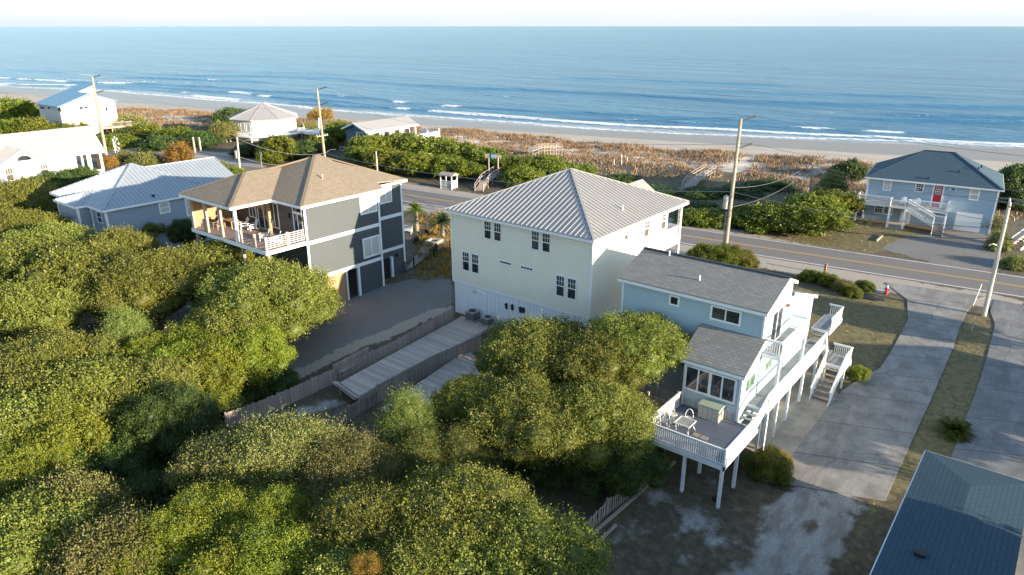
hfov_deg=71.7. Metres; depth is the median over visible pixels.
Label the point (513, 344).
live oak
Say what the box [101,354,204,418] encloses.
live oak
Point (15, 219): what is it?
live oak
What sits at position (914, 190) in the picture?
power line
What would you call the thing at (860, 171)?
holly tree
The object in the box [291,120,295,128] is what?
window
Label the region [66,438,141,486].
holly tree
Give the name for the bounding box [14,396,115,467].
wax myrtle
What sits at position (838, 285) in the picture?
shrub
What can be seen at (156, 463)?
holly tree
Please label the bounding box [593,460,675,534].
timber edging
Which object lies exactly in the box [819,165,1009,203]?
power line
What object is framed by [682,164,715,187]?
beach walkover
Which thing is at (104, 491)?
live oak
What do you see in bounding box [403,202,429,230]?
palm
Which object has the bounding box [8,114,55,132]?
coastal shrub
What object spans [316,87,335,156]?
utility pole
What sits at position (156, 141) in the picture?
holly tree
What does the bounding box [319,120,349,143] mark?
coastal shrub
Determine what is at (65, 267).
live oak
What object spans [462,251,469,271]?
window
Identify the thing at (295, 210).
transom window
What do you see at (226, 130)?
live oak
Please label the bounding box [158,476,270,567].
wax myrtle
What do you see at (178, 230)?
holly tree
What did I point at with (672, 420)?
patio chair
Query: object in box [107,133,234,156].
power line
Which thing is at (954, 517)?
bungalow
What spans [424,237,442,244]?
fire pit
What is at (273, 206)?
glass door
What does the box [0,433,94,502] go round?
wax myrtle
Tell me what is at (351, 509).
live oak
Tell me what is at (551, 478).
holly tree
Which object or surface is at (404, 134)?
coastal shrub
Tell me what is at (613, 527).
timber edging
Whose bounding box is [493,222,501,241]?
window
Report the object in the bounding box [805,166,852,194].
red cedar
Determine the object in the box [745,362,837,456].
parking slab
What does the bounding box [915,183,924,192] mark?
window
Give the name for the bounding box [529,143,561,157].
beach walkover
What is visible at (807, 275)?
coastal shrub
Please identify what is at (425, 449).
red cedar
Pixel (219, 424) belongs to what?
holly tree
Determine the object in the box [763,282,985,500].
driveway
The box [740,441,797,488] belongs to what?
garden shrub
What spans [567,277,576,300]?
window
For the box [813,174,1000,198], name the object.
power line
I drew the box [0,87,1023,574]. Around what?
ground
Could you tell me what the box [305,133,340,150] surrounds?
coastal shrub
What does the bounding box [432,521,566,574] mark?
live oak
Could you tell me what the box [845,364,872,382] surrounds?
wax myrtle
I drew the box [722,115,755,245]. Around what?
utility pole
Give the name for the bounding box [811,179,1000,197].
power line
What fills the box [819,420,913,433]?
drive joint
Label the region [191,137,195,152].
gate post
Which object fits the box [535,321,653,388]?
live oak
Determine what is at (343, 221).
beach house
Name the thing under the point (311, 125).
live oak
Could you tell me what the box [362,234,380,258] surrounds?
window
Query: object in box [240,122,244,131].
window
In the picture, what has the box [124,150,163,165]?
live oak
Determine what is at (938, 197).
door
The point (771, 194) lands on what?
power line
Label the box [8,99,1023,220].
dune grass
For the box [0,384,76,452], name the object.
live oak
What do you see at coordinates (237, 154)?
utility pole
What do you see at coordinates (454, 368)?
boardwalk
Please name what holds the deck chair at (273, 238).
on the beach house at (343, 221)
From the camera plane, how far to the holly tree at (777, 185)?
105.43 m
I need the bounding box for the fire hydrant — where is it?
[884,285,889,293]
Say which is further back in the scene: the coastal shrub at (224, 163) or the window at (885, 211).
the coastal shrub at (224, 163)
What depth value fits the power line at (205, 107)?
124.18 m
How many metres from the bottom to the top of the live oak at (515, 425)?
6.853 m
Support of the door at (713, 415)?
in the storage box
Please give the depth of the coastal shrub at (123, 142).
143.70 m
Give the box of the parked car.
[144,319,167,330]
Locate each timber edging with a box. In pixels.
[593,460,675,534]
[601,523,616,540]
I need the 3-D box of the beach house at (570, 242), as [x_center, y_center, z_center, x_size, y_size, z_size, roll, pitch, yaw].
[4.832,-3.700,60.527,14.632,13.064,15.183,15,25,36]
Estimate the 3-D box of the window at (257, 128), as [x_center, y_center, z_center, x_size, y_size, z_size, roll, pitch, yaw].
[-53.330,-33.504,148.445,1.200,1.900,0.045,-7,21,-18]
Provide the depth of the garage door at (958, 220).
84.35 m
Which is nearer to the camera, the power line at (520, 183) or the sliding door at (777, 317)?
the sliding door at (777, 317)
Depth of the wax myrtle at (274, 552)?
28.37 m
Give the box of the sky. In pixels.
[0,0,1023,25]
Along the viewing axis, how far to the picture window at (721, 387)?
43.15 m
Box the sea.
[0,26,1023,148]
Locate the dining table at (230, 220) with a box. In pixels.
[224,218,238,229]
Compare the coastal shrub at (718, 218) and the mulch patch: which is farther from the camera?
the coastal shrub at (718, 218)
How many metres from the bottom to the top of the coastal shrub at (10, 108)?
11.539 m
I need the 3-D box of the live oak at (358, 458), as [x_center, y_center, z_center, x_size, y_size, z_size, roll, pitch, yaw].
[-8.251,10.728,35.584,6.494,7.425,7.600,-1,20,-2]
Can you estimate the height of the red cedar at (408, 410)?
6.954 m
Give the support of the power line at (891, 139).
attached to the utility pole at (727, 202)
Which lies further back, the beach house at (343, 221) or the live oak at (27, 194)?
the live oak at (27, 194)
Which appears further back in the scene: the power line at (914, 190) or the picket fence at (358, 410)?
the power line at (914, 190)
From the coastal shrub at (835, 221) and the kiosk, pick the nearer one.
the coastal shrub at (835, 221)
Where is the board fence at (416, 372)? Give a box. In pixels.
[376,333,480,401]
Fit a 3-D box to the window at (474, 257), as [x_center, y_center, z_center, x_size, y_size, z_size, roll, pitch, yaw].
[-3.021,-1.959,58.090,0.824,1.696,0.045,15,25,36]
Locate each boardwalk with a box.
[332,316,487,408]
[381,352,487,416]
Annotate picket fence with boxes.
[317,388,377,432]
[586,449,665,530]
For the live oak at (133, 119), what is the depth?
168.62 m
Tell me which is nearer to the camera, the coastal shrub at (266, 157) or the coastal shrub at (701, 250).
the coastal shrub at (701, 250)
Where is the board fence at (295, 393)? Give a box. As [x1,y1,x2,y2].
[224,306,453,426]
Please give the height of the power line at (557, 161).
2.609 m
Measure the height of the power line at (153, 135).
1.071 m
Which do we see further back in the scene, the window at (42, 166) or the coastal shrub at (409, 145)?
the coastal shrub at (409, 145)
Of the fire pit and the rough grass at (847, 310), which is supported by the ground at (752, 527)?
the rough grass at (847, 310)
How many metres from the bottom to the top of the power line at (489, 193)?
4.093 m
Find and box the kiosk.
[439,171,458,189]
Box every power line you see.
[102,125,235,138]
[106,91,312,108]
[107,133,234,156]
[110,77,322,93]
[239,139,322,154]
[325,153,729,191]
[327,87,750,119]
[328,102,722,144]
[343,121,721,169]
[410,180,713,210]
[733,169,810,206]
[734,192,1001,228]
[734,212,999,238]
[751,170,1021,225]
[755,144,1022,191]
[757,116,1019,155]
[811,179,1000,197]
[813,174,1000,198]
[814,169,1005,201]
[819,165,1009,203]
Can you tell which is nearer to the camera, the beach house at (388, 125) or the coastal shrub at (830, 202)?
the coastal shrub at (830, 202)
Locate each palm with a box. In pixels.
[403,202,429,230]
[429,213,450,237]
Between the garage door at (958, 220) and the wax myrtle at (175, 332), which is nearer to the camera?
the wax myrtle at (175, 332)
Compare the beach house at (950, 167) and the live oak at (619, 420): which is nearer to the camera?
the live oak at (619, 420)
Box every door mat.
[691,432,700,436]
[699,435,708,440]
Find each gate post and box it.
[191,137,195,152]
[198,137,201,152]
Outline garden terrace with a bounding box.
[406,234,448,269]
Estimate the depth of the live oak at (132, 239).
65.96 m
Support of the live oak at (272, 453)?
on the ground at (752, 527)
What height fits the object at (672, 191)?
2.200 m
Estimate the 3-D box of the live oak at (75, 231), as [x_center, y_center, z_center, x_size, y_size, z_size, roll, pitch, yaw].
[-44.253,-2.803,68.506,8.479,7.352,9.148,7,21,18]
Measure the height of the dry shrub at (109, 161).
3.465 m
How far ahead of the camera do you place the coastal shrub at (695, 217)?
87.00 m
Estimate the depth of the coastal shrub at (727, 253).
70.29 m
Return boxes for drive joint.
[796,452,898,466]
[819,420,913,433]
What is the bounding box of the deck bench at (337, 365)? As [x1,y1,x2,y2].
[332,346,368,378]
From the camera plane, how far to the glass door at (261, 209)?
63.28 m
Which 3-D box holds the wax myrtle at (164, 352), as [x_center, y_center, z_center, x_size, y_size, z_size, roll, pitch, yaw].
[-22.298,6.232,46.794,6.495,6.079,5.915,-12,23,-28]
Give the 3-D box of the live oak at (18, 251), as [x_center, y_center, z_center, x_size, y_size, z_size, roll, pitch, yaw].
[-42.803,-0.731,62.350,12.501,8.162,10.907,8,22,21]
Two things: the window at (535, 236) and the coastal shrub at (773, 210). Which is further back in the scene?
the coastal shrub at (773, 210)
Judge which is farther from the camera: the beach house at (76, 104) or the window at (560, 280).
the beach house at (76, 104)
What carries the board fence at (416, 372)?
on the ground at (752, 527)
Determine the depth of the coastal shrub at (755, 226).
84.11 m
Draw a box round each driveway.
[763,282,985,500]
[951,299,1023,574]
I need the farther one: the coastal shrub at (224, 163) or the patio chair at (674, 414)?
the coastal shrub at (224, 163)
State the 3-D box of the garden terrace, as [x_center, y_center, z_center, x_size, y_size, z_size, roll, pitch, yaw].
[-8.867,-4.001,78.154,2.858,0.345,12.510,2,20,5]
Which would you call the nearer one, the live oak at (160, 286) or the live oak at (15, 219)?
the live oak at (160, 286)
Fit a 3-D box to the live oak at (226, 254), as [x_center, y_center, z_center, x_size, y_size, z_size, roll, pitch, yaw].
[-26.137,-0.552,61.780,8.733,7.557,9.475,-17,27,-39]
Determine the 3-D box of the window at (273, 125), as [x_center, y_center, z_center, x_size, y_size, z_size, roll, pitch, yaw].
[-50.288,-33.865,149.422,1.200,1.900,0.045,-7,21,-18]
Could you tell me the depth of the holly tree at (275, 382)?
49.02 m
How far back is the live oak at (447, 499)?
30.73 m
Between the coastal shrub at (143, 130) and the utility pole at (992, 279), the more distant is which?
the coastal shrub at (143, 130)
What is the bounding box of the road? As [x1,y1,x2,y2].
[97,148,1023,298]
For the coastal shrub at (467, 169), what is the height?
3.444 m
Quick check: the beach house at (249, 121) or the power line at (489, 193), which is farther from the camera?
the beach house at (249, 121)
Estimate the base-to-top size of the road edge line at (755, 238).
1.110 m
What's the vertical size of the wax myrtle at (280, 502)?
7.308 m
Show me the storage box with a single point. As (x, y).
(710, 410)
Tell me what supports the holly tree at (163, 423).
on the ground at (752, 527)
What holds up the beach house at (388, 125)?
on the ground at (752, 527)
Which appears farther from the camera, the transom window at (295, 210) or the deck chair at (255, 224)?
the deck chair at (255, 224)
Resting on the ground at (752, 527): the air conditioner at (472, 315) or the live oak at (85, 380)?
the live oak at (85, 380)
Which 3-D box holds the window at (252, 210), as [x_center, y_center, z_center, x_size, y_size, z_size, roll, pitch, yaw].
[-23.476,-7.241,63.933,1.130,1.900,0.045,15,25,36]
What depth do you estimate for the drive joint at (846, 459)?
42.92 m
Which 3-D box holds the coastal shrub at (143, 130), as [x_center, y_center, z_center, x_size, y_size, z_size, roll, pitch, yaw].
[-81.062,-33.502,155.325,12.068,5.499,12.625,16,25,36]
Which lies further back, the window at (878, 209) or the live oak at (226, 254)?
the window at (878, 209)
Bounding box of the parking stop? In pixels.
[875,288,884,292]
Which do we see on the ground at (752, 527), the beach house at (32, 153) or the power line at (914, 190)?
the beach house at (32, 153)
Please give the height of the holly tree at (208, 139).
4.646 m
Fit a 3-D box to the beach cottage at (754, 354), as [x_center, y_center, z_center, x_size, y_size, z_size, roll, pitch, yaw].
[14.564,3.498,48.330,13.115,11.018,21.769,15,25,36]
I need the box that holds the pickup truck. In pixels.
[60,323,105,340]
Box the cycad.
[932,416,976,443]
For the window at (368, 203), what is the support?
in the beach house at (343, 221)
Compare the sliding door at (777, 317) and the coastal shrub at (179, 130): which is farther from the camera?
the coastal shrub at (179, 130)
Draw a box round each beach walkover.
[474,154,504,191]
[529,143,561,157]
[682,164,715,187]
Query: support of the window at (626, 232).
in the beach house at (570, 242)
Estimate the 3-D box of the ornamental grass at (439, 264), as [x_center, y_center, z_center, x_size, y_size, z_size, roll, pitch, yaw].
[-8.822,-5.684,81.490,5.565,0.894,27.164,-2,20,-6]
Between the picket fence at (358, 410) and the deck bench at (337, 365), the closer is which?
the picket fence at (358, 410)
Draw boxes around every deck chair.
[209,216,217,226]
[212,217,224,229]
[238,217,249,229]
[247,218,259,230]
[259,229,269,240]
[270,231,282,242]
[412,236,419,243]
[424,229,432,236]
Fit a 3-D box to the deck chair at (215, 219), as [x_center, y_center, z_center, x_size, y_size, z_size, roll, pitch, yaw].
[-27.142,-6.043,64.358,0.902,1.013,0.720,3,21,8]
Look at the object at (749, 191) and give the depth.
101.30 m
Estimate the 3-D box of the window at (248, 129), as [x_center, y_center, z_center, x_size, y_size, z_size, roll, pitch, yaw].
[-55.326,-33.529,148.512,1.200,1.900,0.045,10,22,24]
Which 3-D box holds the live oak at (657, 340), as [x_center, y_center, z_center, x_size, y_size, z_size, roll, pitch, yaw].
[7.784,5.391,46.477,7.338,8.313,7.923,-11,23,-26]
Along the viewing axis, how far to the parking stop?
66.06 m
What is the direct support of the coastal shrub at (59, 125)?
on the ground at (752, 527)
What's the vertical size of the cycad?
1.432 m
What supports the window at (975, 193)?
in the beach house at (950, 167)
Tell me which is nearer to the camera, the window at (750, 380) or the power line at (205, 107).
the window at (750, 380)
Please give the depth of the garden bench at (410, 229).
84.56 m
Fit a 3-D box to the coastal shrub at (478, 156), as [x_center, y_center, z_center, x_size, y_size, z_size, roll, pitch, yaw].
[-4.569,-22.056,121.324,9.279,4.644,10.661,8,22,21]
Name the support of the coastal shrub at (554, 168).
on the ground at (752, 527)
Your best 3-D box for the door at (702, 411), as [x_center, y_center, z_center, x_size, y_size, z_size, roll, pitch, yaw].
[11.610,7.597,42.996,0.518,0.670,0.022,15,25,36]
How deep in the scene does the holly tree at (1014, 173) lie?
107.70 m
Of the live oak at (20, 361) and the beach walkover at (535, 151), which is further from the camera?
the beach walkover at (535, 151)
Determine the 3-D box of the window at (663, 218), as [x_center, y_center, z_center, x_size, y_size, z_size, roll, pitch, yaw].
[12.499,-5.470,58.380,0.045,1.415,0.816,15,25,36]
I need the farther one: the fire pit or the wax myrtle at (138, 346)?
the fire pit
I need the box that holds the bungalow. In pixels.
[869,450,1023,574]
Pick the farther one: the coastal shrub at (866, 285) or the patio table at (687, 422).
the coastal shrub at (866, 285)
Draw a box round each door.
[257,204,267,229]
[269,202,279,228]
[292,212,304,240]
[383,256,393,278]
[476,290,486,315]
[699,407,707,418]
[709,410,717,421]
[769,305,783,345]
[899,210,909,223]
[929,185,944,206]
[953,212,982,232]
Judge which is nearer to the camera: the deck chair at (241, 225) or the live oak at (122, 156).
the deck chair at (241, 225)
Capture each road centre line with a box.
[111,150,1019,286]
[114,150,1023,286]
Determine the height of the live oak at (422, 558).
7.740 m
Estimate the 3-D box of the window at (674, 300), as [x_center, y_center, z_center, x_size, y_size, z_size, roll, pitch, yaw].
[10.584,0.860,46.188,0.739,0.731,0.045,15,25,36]
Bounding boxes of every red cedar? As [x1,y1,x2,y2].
[87,299,163,352]
[361,381,449,466]
[388,419,455,486]
[436,417,516,484]
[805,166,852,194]
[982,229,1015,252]
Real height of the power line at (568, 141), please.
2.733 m
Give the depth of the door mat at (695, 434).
41.42 m
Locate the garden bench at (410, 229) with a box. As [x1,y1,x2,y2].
[404,225,412,232]
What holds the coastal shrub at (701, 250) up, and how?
on the ground at (752, 527)
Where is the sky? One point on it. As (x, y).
(12, 12)
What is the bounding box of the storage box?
[697,398,724,423]
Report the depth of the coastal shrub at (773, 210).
83.97 m
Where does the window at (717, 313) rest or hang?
in the beach cottage at (754, 354)
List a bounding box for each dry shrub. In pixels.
[97,154,119,167]
[159,138,197,162]
[303,105,335,120]
[348,549,385,574]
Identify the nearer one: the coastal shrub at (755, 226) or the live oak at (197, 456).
the live oak at (197, 456)
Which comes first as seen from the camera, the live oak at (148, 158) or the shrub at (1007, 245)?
the shrub at (1007, 245)
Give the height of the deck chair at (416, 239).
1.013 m
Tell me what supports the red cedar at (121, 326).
on the ground at (752, 527)
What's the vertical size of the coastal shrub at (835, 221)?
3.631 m
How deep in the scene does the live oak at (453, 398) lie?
40.65 m
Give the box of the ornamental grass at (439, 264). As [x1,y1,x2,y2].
[413,209,451,279]
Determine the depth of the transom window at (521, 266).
54.70 m
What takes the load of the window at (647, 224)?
in the beach house at (570, 242)
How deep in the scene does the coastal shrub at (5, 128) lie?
154.04 m
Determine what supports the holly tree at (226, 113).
on the ground at (752, 527)
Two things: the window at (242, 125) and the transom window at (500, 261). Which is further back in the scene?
the window at (242, 125)
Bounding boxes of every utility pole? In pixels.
[91,74,107,156]
[234,137,240,167]
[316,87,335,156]
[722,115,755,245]
[809,162,812,191]
[982,198,1010,316]
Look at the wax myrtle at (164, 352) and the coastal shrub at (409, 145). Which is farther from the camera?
the coastal shrub at (409, 145)
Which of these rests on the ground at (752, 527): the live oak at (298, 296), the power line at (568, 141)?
the live oak at (298, 296)
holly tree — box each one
[25,168,82,188]
[62,164,102,179]
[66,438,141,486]
[94,441,174,483]
[109,376,223,473]
[114,467,182,516]
[134,134,179,152]
[164,217,209,247]
[171,418,241,466]
[176,130,224,147]
[206,383,260,419]
[209,107,244,122]
[227,141,257,157]
[250,364,301,400]
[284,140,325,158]
[500,450,583,498]
[559,436,675,502]
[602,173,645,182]
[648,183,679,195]
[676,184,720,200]
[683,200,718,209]
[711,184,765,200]
[742,178,803,192]
[826,157,870,181]
[997,162,1023,185]
[997,181,1023,212]
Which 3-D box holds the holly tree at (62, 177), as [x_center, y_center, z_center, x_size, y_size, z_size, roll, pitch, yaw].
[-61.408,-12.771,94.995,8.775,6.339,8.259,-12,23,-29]
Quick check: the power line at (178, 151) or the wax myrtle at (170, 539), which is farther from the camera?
the power line at (178, 151)
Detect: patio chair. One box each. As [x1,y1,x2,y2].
[659,413,667,424]
[667,404,677,418]
[669,411,676,425]
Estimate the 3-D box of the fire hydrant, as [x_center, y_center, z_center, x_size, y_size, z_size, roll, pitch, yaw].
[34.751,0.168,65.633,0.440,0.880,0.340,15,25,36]
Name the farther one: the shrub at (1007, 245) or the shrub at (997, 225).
the shrub at (997, 225)
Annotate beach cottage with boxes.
[49,156,233,251]
[617,247,853,508]
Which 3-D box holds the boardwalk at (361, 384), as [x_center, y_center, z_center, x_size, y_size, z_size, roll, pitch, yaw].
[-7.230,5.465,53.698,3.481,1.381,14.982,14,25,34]
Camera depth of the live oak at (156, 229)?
78.03 m
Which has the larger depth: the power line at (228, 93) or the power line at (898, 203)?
the power line at (228, 93)
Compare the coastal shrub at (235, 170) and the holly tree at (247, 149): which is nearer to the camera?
the coastal shrub at (235, 170)
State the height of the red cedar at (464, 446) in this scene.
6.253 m
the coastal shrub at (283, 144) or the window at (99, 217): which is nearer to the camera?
the window at (99, 217)
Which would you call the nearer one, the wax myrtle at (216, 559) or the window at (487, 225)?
the wax myrtle at (216, 559)
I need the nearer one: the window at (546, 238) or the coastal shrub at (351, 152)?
the window at (546, 238)
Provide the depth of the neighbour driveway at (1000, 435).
47.56 m
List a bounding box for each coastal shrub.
[0,94,39,119]
[0,116,20,133]
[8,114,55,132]
[50,120,89,128]
[97,131,141,149]
[118,123,163,140]
[147,125,194,137]
[221,159,230,168]
[227,166,248,174]
[254,133,297,159]
[254,147,284,164]
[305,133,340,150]
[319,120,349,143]
[328,286,338,299]
[341,132,398,152]
[342,144,381,166]
[359,146,405,172]
[381,130,425,151]
[384,150,434,175]
[393,133,456,154]
[424,153,465,177]
[426,138,477,157]
[449,160,487,178]
[462,145,508,168]
[492,152,537,171]
[497,165,547,185]
[524,151,564,171]
[532,160,575,175]
[565,161,599,174]
[670,207,712,228]
[685,241,721,261]
[704,208,736,228]
[706,242,741,265]
[714,202,752,228]
[731,207,784,234]
[746,198,812,231]
[765,209,827,237]
[782,191,853,218]
[796,268,821,282]
[799,206,856,235]
[811,188,867,212]
[815,271,838,286]
[839,285,863,299]
[854,279,875,291]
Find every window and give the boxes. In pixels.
[4,167,14,181]
[17,155,31,160]
[39,163,48,174]
[95,211,102,223]
[158,201,170,213]
[184,198,190,216]
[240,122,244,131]
[246,123,250,131]
[248,206,256,217]
[254,123,260,131]
[262,123,268,131]
[270,122,276,131]
[280,121,284,130]
[285,120,289,129]
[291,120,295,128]
[292,207,301,213]
[359,193,376,214]
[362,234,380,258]
[379,186,391,204]
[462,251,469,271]
[471,253,478,273]
[484,221,491,239]
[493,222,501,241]
[499,260,511,265]
[520,265,532,271]
[531,230,539,250]
[542,233,550,252]
[555,274,564,297]
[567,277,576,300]
[624,229,628,240]
[643,221,649,237]
[660,214,666,229]
[669,294,679,306]
[683,364,737,404]
[709,304,741,326]
[744,369,756,394]
[763,359,772,374]
[874,206,883,213]
[882,180,891,190]
[883,207,892,214]
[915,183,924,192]
[968,189,979,200]
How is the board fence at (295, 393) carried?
on the ground at (752, 527)
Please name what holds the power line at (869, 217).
attached to the utility pole at (727, 202)
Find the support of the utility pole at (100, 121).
on the ground at (752, 527)
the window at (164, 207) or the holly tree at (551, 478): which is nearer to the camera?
the holly tree at (551, 478)
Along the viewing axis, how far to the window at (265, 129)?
148.95 m
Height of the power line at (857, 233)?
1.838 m
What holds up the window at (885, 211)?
in the beach house at (950, 167)
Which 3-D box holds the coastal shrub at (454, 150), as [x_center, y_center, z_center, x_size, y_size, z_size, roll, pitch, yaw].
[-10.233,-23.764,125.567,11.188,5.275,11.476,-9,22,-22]
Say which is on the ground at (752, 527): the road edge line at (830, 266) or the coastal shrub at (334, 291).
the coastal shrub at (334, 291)
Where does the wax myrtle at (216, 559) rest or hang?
on the ground at (752, 527)
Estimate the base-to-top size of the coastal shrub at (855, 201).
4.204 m
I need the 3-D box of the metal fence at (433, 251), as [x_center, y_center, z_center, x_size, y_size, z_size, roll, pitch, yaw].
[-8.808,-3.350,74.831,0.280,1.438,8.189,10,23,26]
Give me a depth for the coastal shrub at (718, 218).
86.04 m
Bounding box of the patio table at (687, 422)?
[674,416,696,435]
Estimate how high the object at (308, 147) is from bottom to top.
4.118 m
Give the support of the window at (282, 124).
in the beach house at (249, 121)
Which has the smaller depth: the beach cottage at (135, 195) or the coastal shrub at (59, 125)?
the beach cottage at (135, 195)
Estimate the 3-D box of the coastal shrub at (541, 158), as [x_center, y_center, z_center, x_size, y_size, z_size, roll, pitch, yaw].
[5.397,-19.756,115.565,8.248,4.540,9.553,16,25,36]
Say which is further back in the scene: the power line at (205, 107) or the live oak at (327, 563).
the power line at (205, 107)
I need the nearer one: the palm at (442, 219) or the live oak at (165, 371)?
the live oak at (165, 371)
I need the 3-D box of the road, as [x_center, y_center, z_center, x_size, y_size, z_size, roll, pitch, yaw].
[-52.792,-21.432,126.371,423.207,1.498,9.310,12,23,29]
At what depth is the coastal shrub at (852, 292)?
64.75 m
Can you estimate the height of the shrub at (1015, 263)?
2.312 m
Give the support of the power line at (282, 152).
attached to the utility pole at (237, 154)
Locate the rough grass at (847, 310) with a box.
[406,182,987,574]
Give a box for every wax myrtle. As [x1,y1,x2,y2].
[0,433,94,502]
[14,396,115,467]
[101,504,225,574]
[118,330,171,360]
[135,338,203,388]
[156,317,204,349]
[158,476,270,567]
[170,517,257,574]
[172,325,272,412]
[212,322,298,379]
[225,481,315,541]
[226,513,325,574]
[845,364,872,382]
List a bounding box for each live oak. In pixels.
[0,173,60,214]
[0,206,70,237]
[0,231,84,284]
[0,276,93,344]
[0,322,120,396]
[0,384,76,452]
[0,460,137,539]
[0,481,102,574]
[2,218,99,244]
[12,236,136,323]
[22,349,169,426]
[26,495,182,574]
[74,222,166,254]
[74,242,217,334]
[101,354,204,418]
[103,111,153,131]
[111,149,136,161]
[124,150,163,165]
[139,219,169,239]
[159,416,249,497]
[168,238,261,273]
[177,255,349,344]
[177,292,281,343]
[204,397,364,498]
[206,120,240,141]
[283,422,410,504]
[284,526,386,574]
[285,469,436,574]
[296,121,319,133]
[340,519,482,574]
[373,456,534,564]
[427,370,507,425]
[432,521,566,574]
[448,364,590,484]
[458,485,617,574]
[470,309,587,383]
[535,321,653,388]
[541,374,661,472]
[583,306,691,393]
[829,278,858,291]
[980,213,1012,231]
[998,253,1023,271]
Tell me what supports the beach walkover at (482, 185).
on the ground at (752, 527)
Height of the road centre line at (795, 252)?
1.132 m
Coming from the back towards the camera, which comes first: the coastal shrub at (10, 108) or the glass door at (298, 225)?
the coastal shrub at (10, 108)
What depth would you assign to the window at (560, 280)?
53.11 m
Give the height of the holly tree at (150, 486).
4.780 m
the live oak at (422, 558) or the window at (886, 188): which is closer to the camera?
the live oak at (422, 558)
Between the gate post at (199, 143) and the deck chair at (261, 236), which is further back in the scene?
the gate post at (199, 143)
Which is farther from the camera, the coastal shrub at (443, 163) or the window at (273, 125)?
the window at (273, 125)
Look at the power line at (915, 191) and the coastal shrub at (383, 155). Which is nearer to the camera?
the power line at (915, 191)
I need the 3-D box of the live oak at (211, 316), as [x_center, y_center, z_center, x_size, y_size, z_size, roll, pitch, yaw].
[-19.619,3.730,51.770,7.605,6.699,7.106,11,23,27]
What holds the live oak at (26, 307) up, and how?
on the ground at (752, 527)
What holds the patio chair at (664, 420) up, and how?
on the beach cottage at (754, 354)
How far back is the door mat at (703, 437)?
41.12 m
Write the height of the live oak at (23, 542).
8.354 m
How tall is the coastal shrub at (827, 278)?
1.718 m
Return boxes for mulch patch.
[862,294,884,300]
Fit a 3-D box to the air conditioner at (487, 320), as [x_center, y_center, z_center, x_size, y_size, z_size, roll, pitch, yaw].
[-1.996,2.867,58.009,0.914,1.090,0.914,15,25,36]
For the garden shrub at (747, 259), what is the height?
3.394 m
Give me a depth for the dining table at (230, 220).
63.63 m
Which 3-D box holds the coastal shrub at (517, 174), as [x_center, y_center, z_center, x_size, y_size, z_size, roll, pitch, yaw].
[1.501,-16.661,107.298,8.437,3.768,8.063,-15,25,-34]
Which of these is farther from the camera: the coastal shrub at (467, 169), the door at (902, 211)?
the coastal shrub at (467, 169)
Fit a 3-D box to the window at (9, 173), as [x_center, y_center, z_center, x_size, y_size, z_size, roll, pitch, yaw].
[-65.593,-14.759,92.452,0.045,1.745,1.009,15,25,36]
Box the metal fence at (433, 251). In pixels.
[404,240,449,271]
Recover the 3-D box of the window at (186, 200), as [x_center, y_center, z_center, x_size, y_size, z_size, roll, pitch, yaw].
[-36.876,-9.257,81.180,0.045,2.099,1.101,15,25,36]
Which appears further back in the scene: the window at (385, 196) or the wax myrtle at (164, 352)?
the window at (385, 196)
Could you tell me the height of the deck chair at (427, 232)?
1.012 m
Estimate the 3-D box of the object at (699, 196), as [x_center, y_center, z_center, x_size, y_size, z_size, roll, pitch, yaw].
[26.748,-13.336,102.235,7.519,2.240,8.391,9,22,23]
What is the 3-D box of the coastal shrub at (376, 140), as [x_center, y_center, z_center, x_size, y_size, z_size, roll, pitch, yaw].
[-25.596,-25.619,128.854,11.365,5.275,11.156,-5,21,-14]
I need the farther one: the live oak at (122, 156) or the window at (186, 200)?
the live oak at (122, 156)
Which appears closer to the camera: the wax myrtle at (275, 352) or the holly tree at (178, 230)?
the wax myrtle at (275, 352)
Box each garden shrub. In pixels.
[732,244,760,268]
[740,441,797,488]
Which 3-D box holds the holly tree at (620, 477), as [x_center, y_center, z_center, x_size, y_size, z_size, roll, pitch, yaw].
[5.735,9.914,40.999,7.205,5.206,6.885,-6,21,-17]
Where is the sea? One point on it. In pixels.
(960, 86)
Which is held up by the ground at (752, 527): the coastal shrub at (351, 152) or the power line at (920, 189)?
the coastal shrub at (351, 152)
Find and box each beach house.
[0,126,104,184]
[34,83,131,133]
[178,154,406,306]
[229,103,323,142]
[340,116,439,150]
[444,168,688,329]
[854,150,1004,236]
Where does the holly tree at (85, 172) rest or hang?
on the ground at (752, 527)
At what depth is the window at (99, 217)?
75.39 m
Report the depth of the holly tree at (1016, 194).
93.26 m
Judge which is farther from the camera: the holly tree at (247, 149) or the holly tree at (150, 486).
the holly tree at (247, 149)
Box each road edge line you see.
[101,153,1022,296]
[129,148,1023,277]
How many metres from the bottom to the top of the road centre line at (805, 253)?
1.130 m
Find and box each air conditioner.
[464,308,480,323]
[480,314,494,330]
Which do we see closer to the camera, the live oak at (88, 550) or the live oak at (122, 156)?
the live oak at (88, 550)
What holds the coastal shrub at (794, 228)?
on the ground at (752, 527)
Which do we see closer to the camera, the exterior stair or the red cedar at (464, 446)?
the red cedar at (464, 446)
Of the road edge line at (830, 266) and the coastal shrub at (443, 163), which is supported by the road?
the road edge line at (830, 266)
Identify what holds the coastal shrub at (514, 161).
on the ground at (752, 527)
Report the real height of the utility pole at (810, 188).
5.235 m

